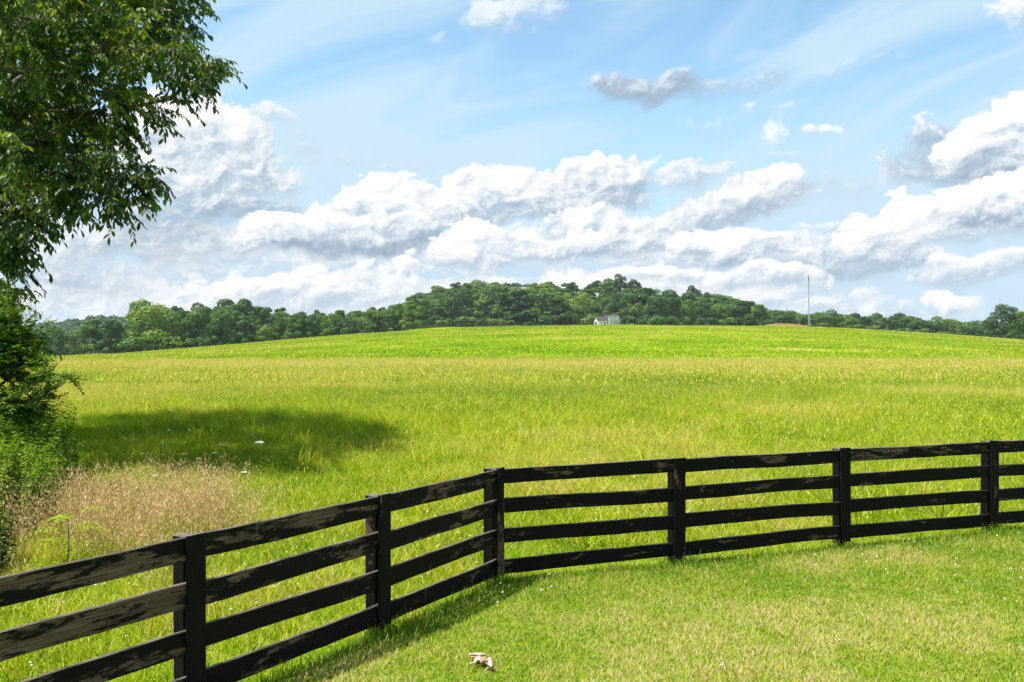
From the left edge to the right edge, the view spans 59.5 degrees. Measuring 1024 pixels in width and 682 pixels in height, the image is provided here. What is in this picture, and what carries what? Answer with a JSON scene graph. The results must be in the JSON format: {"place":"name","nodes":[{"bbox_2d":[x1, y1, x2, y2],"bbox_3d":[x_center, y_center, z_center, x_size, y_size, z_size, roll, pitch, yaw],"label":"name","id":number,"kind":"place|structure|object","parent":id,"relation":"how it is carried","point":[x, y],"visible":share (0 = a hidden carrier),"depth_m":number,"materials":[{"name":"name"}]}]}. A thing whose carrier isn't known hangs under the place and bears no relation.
{"place":"outdoors","nodes":[
{"label":"outdoors","id":0,"kind":"place"},
{"bbox_2d":[0,306,1023,681],"bbox_3d":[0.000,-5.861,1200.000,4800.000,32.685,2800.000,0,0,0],"label":"ground","id":1,"kind":"structure","parent":0,"point":[578,622],"depth_m":7.82,"materials":[{"name":"green plant"}]},
{"bbox_2d":[0,501,16,575],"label":"dark bush","id":2,"kind":"object","parent":1,"relation":"on","point":[3,547],"visible":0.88,"depth_m":9.28,"materials":[{"name":"green plant"}]},
{"bbox_2d":[0,417,74,541],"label":"weed thicket","id":3,"kind":"object","parent":1,"relation":"on","point":[33,471],"visible":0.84,"depth_m":11.19,"materials":[{"name":"green plant"}]},
{"bbox_2d":[0,378,85,487],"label":"tall weeds","id":4,"kind":"object","parent":1,"relation":"on","point":[61,447],"visible":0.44,"depth_m":14.73,"materials":[{"name":"green plant"}]},
{"bbox_2d":[34,332,51,354],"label":"deciduous tree","id":5,"kind":"object","parent":1,"relation":"on","point":[46,336],"visible":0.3,"depth_m":305.12,"materials":[{"name":"green plant"}]},
{"bbox_2d":[0,284,90,435],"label":"sapling","id":6,"kind":"object","parent":1,"relation":"on","point":[14,360],"visible":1,"depth_m":12.77,"materials":[{"name":"green plant"}]},
{"bbox_2d":[45,328,65,354],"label":"deciduous tree","id":7,"kind":"object","parent":1,"relation":"on","point":[50,335],"visible":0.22,"depth_m":329.55,"materials":[{"name":"green plant"}]},
{"bbox_2d":[48,330,68,354],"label":"deciduous tree","id":8,"kind":"object","parent":1,"relation":"on","point":[63,350],"visible":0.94,"depth_m":294.91,"materials":[{"name":"green plant"}]},
{"bbox_2d":[20,506,114,561],"bbox_3d":[-4.606,2.082,9.311,0.889,0.670,0.896,0,0,0],"label":"young weed","id":9,"kind":"object","parent":1,"relation":"on","point":[57,517],"visible":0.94,"depth_m":9.30,"materials":[{"name":"green plant"}]},
{"bbox_2d":[61,331,86,354],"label":"deciduous tree","id":10,"kind":"object","parent":1,"relation":"on","point":[74,349],"visible":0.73,"depth_m":304.68,"materials":[{"name":"green plant"}]},
{"bbox_2d":[77,319,102,353],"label":"deciduous tree","id":11,"kind":"object","parent":1,"relation":"on","point":[84,328],"visible":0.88,"depth_m":298.09,"materials":[{"name":"green plant"}]},
{"bbox_2d":[96,319,125,352],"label":"deciduous tree","id":12,"kind":"object","parent":1,"relation":"on","point":[109,328],"visible":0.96,"depth_m":296.92,"materials":[{"name":"green plant"}]},
{"bbox_2d":[0,0,247,379],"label":"broadleaf tree","id":13,"kind":"object","parent":1,"relation":"on","point":[33,148],"visible":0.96,"depth_m":16.22,"materials":[{"name":"green plant"}]},
{"bbox_2d":[118,326,143,351],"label":"deciduous tree","id":14,"kind":"object","parent":1,"relation":"on","point":[136,348],"visible":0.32,"depth_m":305.39,"materials":[{"name":"green plant"}]},
{"bbox_2d":[0,450,306,614],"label":"dry grass","id":15,"kind":"structure","parent":1,"relation":"on","point":[121,503],"depth_m":10.53,"materials":[{"name":"beige plant"}]},
{"bbox_2d":[142,319,164,349],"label":"deciduous tree","id":16,"kind":"object","parent":1,"relation":"on","point":[148,329],"visible":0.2,"depth_m":327.86,"materials":[{"name":"green plant"}]},
{"bbox_2d":[115,298,194,349],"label":"deciduous tree","id":17,"kind":"object","parent":1,"relation":"on","point":[164,313],"visible":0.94,"depth_m":295.94,"materials":[{"name":"green plant"}]},
{"bbox_2d":[159,323,191,348],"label":"deciduous tree","id":18,"kind":"object","parent":1,"relation":"on","point":[171,330],"visible":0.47,"depth_m":298.88,"materials":[{"name":"green plant"}]},
{"bbox_2d":[179,306,214,346],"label":"deciduous tree","id":19,"kind":"object","parent":1,"relation":"on","point":[196,315],"visible":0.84,"depth_m":298.85,"materials":[{"name":"green plant"}]},
{"bbox_2d":[188,302,214,346],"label":"deciduous tree","id":20,"kind":"object","parent":1,"relation":"on","point":[193,308],"visible":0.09,"depth_m":389.39,"materials":[{"name":"green plant"}]},
{"bbox_2d":[203,320,228,345],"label":"deciduous tree","id":21,"kind":"object","parent":1,"relation":"on","point":[217,328],"visible":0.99,"depth_m":294.21,"materials":[{"name":"green plant"}]},
{"bbox_2d":[213,298,234,311],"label":"deciduous tree","id":22,"kind":"object","parent":1,"relation":"on","point":[225,301],"visible":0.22,"depth_m":399.36,"materials":[{"name":"green plant"}]},
{"bbox_2d":[209,309,243,344],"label":"deciduous tree","id":23,"kind":"object","parent":1,"relation":"on","point":[225,316],"visible":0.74,"depth_m":300.81,"materials":[{"name":"green plant"}]},
{"bbox_2d":[224,303,250,339],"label":"deciduous tree","id":24,"kind":"object","parent":1,"relation":"on","point":[241,308],"visible":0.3,"depth_m":353.85,"materials":[{"name":"green plant"}]},
{"bbox_2d":[229,298,261,343],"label":"deciduous tree","id":25,"kind":"object","parent":1,"relation":"on","point":[249,305],"visible":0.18,"depth_m":386.64,"materials":[{"name":"green plant"}]},
{"bbox_2d":[230,314,261,342],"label":"deciduous tree","id":26,"kind":"object","parent":1,"relation":"on","point":[246,323],"visible":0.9,"depth_m":302.02,"materials":[{"name":"green plant"}]},
{"bbox_2d":[248,306,270,340],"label":"deciduous tree","id":27,"kind":"object","parent":1,"relation":"on","point":[258,311],"visible":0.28,"depth_m":357.02,"materials":[{"name":"green plant"}]},
{"bbox_2d":[253,325,273,341],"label":"deciduous tree","id":28,"kind":"object","parent":1,"relation":"on","point":[266,336],"visible":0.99,"depth_m":301.98,"materials":[{"name":"green plant"}]},
{"bbox_2d":[263,316,288,340],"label":"deciduous tree","id":29,"kind":"object","parent":1,"relation":"on","point":[270,319],"visible":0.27,"depth_m":321.91,"materials":[{"name":"green plant"}]},
{"bbox_2d":[270,317,287,339],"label":"deciduous tree","id":30,"kind":"object","parent":1,"relation":"on","point":[276,325],"visible":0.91,"depth_m":306.26,"materials":[{"name":"green plant"}]},
{"bbox_2d":[267,312,293,339],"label":"deciduous tree","id":31,"kind":"object","parent":1,"relation":"on","point":[280,314],"visible":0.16,"depth_m":352.56,"materials":[{"name":"green plant"}]},
{"bbox_2d":[283,314,308,338],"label":"deciduous tree","id":32,"kind":"object","parent":1,"relation":"on","point":[294,320],"visible":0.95,"depth_m":300.46,"materials":[{"name":"green plant"}]},
{"bbox_2d":[298,315,321,337],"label":"deciduous tree","id":33,"kind":"object","parent":1,"relation":"on","point":[311,320],"visible":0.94,"depth_m":301.63,"materials":[{"name":"green plant"}]},
{"bbox_2d":[316,313,339,335],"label":"deciduous tree","id":34,"kind":"object","parent":1,"relation":"on","point":[327,322],"visible":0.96,"depth_m":302.44,"materials":[{"name":"green plant"}]},
{"bbox_2d":[332,310,346,333],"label":"deciduous tree","id":35,"kind":"object","parent":1,"relation":"on","point":[340,313],"visible":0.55,"depth_m":333.30,"materials":[{"name":"green plant"}]},
{"bbox_2d":[333,317,356,334],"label":"deciduous tree","id":36,"kind":"object","parent":1,"relation":"on","point":[349,321],"visible":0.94,"depth_m":303.99,"materials":[{"name":"green plant"}]},
{"bbox_2d":[344,310,366,333],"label":"deciduous tree","id":37,"kind":"object","parent":1,"relation":"on","point":[356,313],"visible":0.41,"depth_m":328.74,"materials":[{"name":"green plant"}]},
{"bbox_2d":[351,317,372,333],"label":"deciduous tree","id":38,"kind":"object","parent":1,"relation":"on","point":[361,321],"visible":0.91,"depth_m":307.83,"materials":[{"name":"green plant"}]},
{"bbox_2d":[364,308,387,332],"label":"deciduous tree","id":39,"kind":"object","parent":1,"relation":"on","point":[373,313],"visible":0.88,"depth_m":322.90,"materials":[{"name":"green plant"}]},
{"bbox_2d":[382,310,401,330],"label":"deciduous tree","id":40,"kind":"object","parent":1,"relation":"on","point":[394,318],"visible":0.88,"depth_m":330.11,"materials":[{"name":"green plant"}]},
{"bbox_2d":[381,304,405,329],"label":"deciduous tree","id":41,"kind":"object","parent":1,"relation":"on","point":[395,307],"visible":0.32,"depth_m":353.61,"materials":[{"name":"green plant"}]},
{"bbox_2d":[398,300,427,329],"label":"deciduous tree","id":42,"kind":"object","parent":1,"relation":"on","point":[413,306],"visible":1,"depth_m":326.57,"materials":[{"name":"green plant"}]},
{"bbox_2d":[405,295,422,321],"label":"deciduous tree","id":43,"kind":"object","parent":1,"relation":"on","point":[413,297],"visible":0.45,"depth_m":358.29,"materials":[{"name":"green plant"}]},
{"bbox_2d":[420,307,434,324],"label":"deciduous tree","id":44,"kind":"object","parent":1,"relation":"on","point":[428,313],"visible":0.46,"depth_m":400.37,"materials":[{"name":"green plant"}]},
{"bbox_2d":[427,285,447,294],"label":"deciduous tree","id":45,"kind":"object","parent":1,"relation":"on","point":[438,289],"visible":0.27,"depth_m":529.19,"materials":[{"name":"green plant"}]},
{"bbox_2d":[429,303,446,324],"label":"deciduous tree","id":46,"kind":"object","parent":1,"relation":"on","point":[435,308],"visible":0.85,"depth_m":431.36,"materials":[{"name":"green plant"}]},
{"bbox_2d":[445,318,465,325],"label":"bush","id":47,"kind":"object","parent":1,"relation":"on","point":[454,321],"visible":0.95,"depth_m":373.35,"materials":[{"name":"green plant"}]},
{"bbox_2d":[438,288,474,323],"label":"deciduous tree","id":48,"kind":"object","parent":1,"relation":"on","point":[461,293],"visible":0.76,"depth_m":441.68,"materials":[{"name":"green plant"}]},
{"bbox_2d":[456,316,475,325],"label":"bush","id":49,"kind":"object","parent":1,"relation":"on","point":[468,320],"visible":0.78,"depth_m":379.28,"materials":[{"name":"green plant"}]},
{"bbox_2d":[460,283,477,304],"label":"deciduous tree","id":50,"kind":"object","parent":1,"relation":"on","point":[468,287],"visible":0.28,"depth_m":510.68,"materials":[{"name":"green plant"}]},
{"bbox_2d":[462,279,488,294],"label":"deciduous tree","id":51,"kind":"object","parent":1,"relation":"on","point":[479,283],"visible":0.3,"depth_m":541.75,"materials":[{"name":"green plant"}]},
{"bbox_2d":[467,294,492,323],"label":"deciduous tree","id":52,"kind":"object","parent":1,"relation":"on","point":[478,301],"visible":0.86,"depth_m":443.54,"materials":[{"name":"green plant"}]},
{"bbox_2d":[469,652,501,671],"bbox_3d":[-0.223,2.368,6.635,0.171,0.052,0.301,0,0,-36],"label":"dry leaf debris","id":53,"kind":"object","parent":1,"relation":"on","point":[476,656],"visible":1,"depth_m":6.65,"materials":[{"name":"beige plant"}]},
{"bbox_2d":[475,294,495,313],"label":"deciduous tree","id":54,"kind":"object","parent":1,"relation":"on","point":[489,300],"visible":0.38,"depth_m":476.73,"materials":[{"name":"green plant"}]},
{"bbox_2d":[477,288,499,308],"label":"deciduous tree","id":55,"kind":"object","parent":1,"relation":"on","point":[485,291],"visible":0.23,"depth_m":507.82,"materials":[{"name":"green plant"}]},
{"bbox_2d":[485,318,505,325],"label":"bush","id":56,"kind":"object","parent":1,"relation":"on","point":[494,321],"visible":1,"depth_m":383.94,"materials":[{"name":"green plant"}]},
{"bbox_2d":[489,286,513,322],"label":"deciduous tree","id":57,"kind":"object","parent":1,"relation":"on","point":[501,295],"visible":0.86,"depth_m":442.98,"materials":[{"name":"green plant"}]},
{"bbox_2d":[0,324,1023,681],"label":"meadow grass","id":58,"kind":"structure","parent":1,"relation":"on","point":[316,410],"depth_m":24.05,"materials":[{"name":"green plant"}]},
{"bbox_2d":[0,440,1023,681],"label":"board fence","id":59,"kind":"object","parent":1,"relation":"on","point":[189,594],"visible":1,"depth_m":7.77,"materials":[{"name":"black wood"}]},
{"bbox_2d":[2,417,1022,666],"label":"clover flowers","id":60,"kind":"object","parent":1,"relation":"on","point":[568,513],"visible":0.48,"depth_m":9.76,"materials":[{"name":"white plant"}]},
{"bbox_2d":[501,289,538,324],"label":"deciduous tree","id":61,"kind":"object","parent":1,"relation":"on","point":[519,299],"visible":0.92,"depth_m":437.04,"materials":[{"name":"green plant"}]},
{"bbox_2d":[518,287,562,324],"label":"deciduous tree","id":62,"kind":"object","parent":1,"relation":"on","point":[540,294],"visible":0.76,"depth_m":437.34,"materials":[{"name":"green plant"}]},
{"bbox_2d":[546,294,571,324],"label":"deciduous tree","id":63,"kind":"object","parent":1,"relation":"on","point":[564,303],"visible":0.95,"depth_m":433.72,"materials":[{"name":"green plant"}]},
{"bbox_2d":[556,289,575,295],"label":"deciduous tree","id":64,"kind":"object","parent":1,"relation":"on","point":[561,292],"visible":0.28,"depth_m":515.51,"materials":[{"name":"green plant"}]},
{"bbox_2d":[560,282,580,299],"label":"deciduous tree","id":65,"kind":"object","parent":1,"relation":"on","point":[574,288],"visible":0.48,"depth_m":536.96,"materials":[{"name":"green plant"}]},
{"bbox_2d":[559,292,600,323],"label":"deciduous tree","id":66,"kind":"object","parent":1,"relation":"on","point":[583,303],"visible":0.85,"depth_m":438.71,"materials":[{"name":"green plant"}]},
{"bbox_2d":[574,289,595,304],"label":"deciduous tree","id":67,"kind":"object","parent":1,"relation":"on","point":[591,292],"visible":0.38,"depth_m":514.93,"materials":[{"name":"green plant"}]},
{"bbox_2d":[583,280,603,299],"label":"deciduous tree","id":68,"kind":"object","parent":1,"relation":"on","point":[593,286],"visible":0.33,"depth_m":544.55,"materials":[{"name":"green plant"}]},
{"bbox_2d":[594,314,620,324],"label":"white house","id":69,"kind":"structure","parent":1,"relation":"on","point":[615,319],"depth_m":427.87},
{"bbox_2d":[597,283,619,302],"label":"deciduous tree","id":70,"kind":"object","parent":1,"relation":"on","point":[610,290],"visible":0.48,"depth_m":512.81,"materials":[{"name":"green plant"}]},
{"bbox_2d":[596,294,622,317],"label":"deciduous tree","id":71,"kind":"object","parent":1,"relation":"on","point":[612,301],"visible":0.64,"depth_m":462.62,"materials":[{"name":"green plant"}]},
{"bbox_2d":[598,301,620,318],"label":"deciduous tree","id":72,"kind":"object","parent":1,"relation":"on","point":[611,309],"visible":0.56,"depth_m":461.67,"materials":[{"name":"green plant"}]},
{"bbox_2d":[609,273,626,295],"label":"deciduous tree","id":73,"kind":"object","parent":1,"relation":"on","point":[618,282],"visible":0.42,"depth_m":535.90,"materials":[{"name":"green plant"}]},
{"bbox_2d":[613,299,633,322],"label":"deciduous tree","id":74,"kind":"object","parent":1,"relation":"on","point":[623,304],"visible":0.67,"depth_m":459.50,"materials":[{"name":"green plant"}]},
{"bbox_2d":[626,279,641,290],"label":"deciduous tree","id":75,"kind":"object","parent":1,"relation":"on","point":[632,282],"visible":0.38,"depth_m":535.04,"materials":[{"name":"green plant"}]},
{"bbox_2d":[624,302,649,324],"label":"deciduous tree","id":76,"kind":"object","parent":1,"relation":"on","point":[640,309],"visible":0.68,"depth_m":455.17,"materials":[{"name":"green plant"}]},
{"bbox_2d":[626,287,655,319],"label":"deciduous tree","id":77,"kind":"object","parent":1,"relation":"on","point":[639,295],"visible":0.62,"depth_m":463.54,"materials":[{"name":"green plant"}]},
{"bbox_2d":[638,289,684,325],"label":"deciduous tree","id":78,"kind":"object","parent":1,"relation":"on","point":[665,316],"visible":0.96,"depth_m":430.19,"materials":[{"name":"green plant"}]},
{"bbox_2d":[669,299,700,325],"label":"deciduous tree","id":79,"kind":"object","parent":1,"relation":"on","point":[686,306],"visible":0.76,"depth_m":432.12,"materials":[{"name":"green plant"}]},
{"bbox_2d":[670,292,710,316],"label":"deciduous tree","id":80,"kind":"object","parent":1,"relation":"on","point":[690,296],"visible":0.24,"depth_m":503.98,"materials":[{"name":"green plant"}]},
{"bbox_2d":[691,303,719,324],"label":"deciduous tree","id":81,"kind":"object","parent":1,"relation":"on","point":[706,309],"visible":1,"depth_m":430.13,"materials":[{"name":"green plant"}]},
{"bbox_2d":[703,304,736,325],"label":"deciduous tree","id":82,"kind":"object","parent":1,"relation":"on","point":[721,311],"visible":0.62,"depth_m":439.42,"materials":[{"name":"green plant"}]},
{"bbox_2d":[709,294,730,303],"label":"deciduous tree","id":83,"kind":"object","parent":1,"relation":"on","point":[712,299],"visible":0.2,"depth_m":530.80,"materials":[{"name":"green plant"}]},
{"bbox_2d":[726,300,756,325],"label":"deciduous tree","id":84,"kind":"object","parent":1,"relation":"on","point":[737,305],"visible":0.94,"depth_m":439.71,"materials":[{"name":"green plant"}]},
{"bbox_2d":[750,304,768,325],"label":"deciduous tree","id":85,"kind":"object","parent":1,"relation":"on","point":[760,309],"visible":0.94,"depth_m":443.88,"materials":[{"name":"green plant"}]},
{"bbox_2d":[774,312,796,324],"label":"deciduous tree","id":86,"kind":"object","parent":1,"relation":"on","point":[780,318],"visible":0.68,"depth_m":416.46,"materials":[{"name":"green plant"}]},
{"bbox_2d":[792,314,813,325],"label":"deciduous tree","id":87,"kind":"object","parent":1,"relation":"on","point":[803,318],"visible":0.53,"depth_m":425.35,"materials":[{"name":"green plant"}]},
{"bbox_2d":[810,314,835,327],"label":"deciduous tree","id":88,"kind":"object","parent":1,"relation":"on","point":[824,318],"visible":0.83,"depth_m":412.92,"materials":[{"name":"green plant"}]},
{"bbox_2d":[830,317,852,327],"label":"deciduous tree","id":89,"kind":"object","parent":1,"relation":"on","point":[840,320],"visible":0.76,"depth_m":411.96,"materials":[{"name":"green plant"}]},
{"bbox_2d":[852,316,872,328],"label":"deciduous tree","id":90,"kind":"object","parent":1,"relation":"on","point":[862,320],"visible":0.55,"depth_m":425.33,"materials":[{"name":"green plant"}]},
{"bbox_2d":[874,317,893,330],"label":"deciduous tree","id":91,"kind":"object","parent":1,"relation":"on","point":[885,321],"visible":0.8,"depth_m":422.85,"materials":[{"name":"green plant"}]},
{"bbox_2d":[879,316,899,330],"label":"deciduous tree","id":92,"kind":"object","parent":1,"relation":"on","point":[895,319],"visible":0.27,"depth_m":469.29,"materials":[{"name":"green plant"}]},
{"bbox_2d":[898,316,918,329],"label":"deciduous tree","id":93,"kind":"object","parent":1,"relation":"on","point":[907,319],"visible":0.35,"depth_m":463.22,"materials":[{"name":"green plant"}]},
{"bbox_2d":[907,320,929,332],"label":"deciduous tree","id":94,"kind":"object","parent":1,"relation":"on","point":[917,325],"visible":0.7,"depth_m":414.93,"materials":[{"name":"green plant"}]},
{"bbox_2d":[925,321,949,333],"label":"deciduous tree","id":95,"kind":"object","parent":1,"relation":"on","point":[941,324],"visible":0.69,"depth_m":412.96,"materials":[{"name":"green plant"}]},
{"bbox_2d":[933,319,962,334],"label":"deciduous tree","id":96,"kind":"object","parent":1,"relation":"on","point":[946,321],"visible":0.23,"depth_m":467.55,"materials":[{"name":"green plant"}]},
{"bbox_2d":[945,323,963,334],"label":"deciduous tree","id":97,"kind":"object","parent":1,"relation":"on","point":[955,327],"visible":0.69,"depth_m":412.44,"materials":[{"name":"green plant"}]},
{"bbox_2d":[957,321,979,334],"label":"deciduous tree","id":98,"kind":"object","parent":1,"relation":"on","point":[975,323],"visible":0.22,"depth_m":474.07,"materials":[{"name":"green plant"}]},
{"bbox_2d":[964,326,981,335],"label":"deciduous tree","id":99,"kind":"object","parent":1,"relation":"on","point":[975,328],"visible":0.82,"depth_m":416.54,"materials":[{"name":"green plant"}]},
{"bbox_2d":[982,303,1022,337],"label":"deciduous tree","id":100,"kind":"object","parent":1,"relation":"on","point":[1000,316],"visible":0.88,"depth_m":328.74,"materials":[{"name":"green plant"}]},
{"bbox_2d":[1005,323,1020,338],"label":"deciduous tree","id":101,"kind":"object","parent":1,"relation":"on","point":[1012,327],"visible":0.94,"depth_m":320.92,"materials":[{"name":"green plant"}]},
{"bbox_2d":[1003,311,1023,338],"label":"deciduous tree","id":102,"kind":"object","parent":1,"relation":"on","point":[1019,315],"visible":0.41,"depth_m":333.28,"materials":[{"name":"green plant"}]},
{"bbox_2d":[0,0,1023,335],"label":"sky","id":103,"kind":"structure","parent":0,"point":[377,154],"materials":[{"name":"blue"}]},
{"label":"hill","id":104,"kind":"structure","parent":0,"visible":0},
{"bbox_2d":[20,314,192,344],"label":"distant woods","id":105,"kind":"object","parent":104,"relation":"on","point":[69,325],"visible":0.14,"depth_m":1014.38,"materials":[{"name":"green plant"}]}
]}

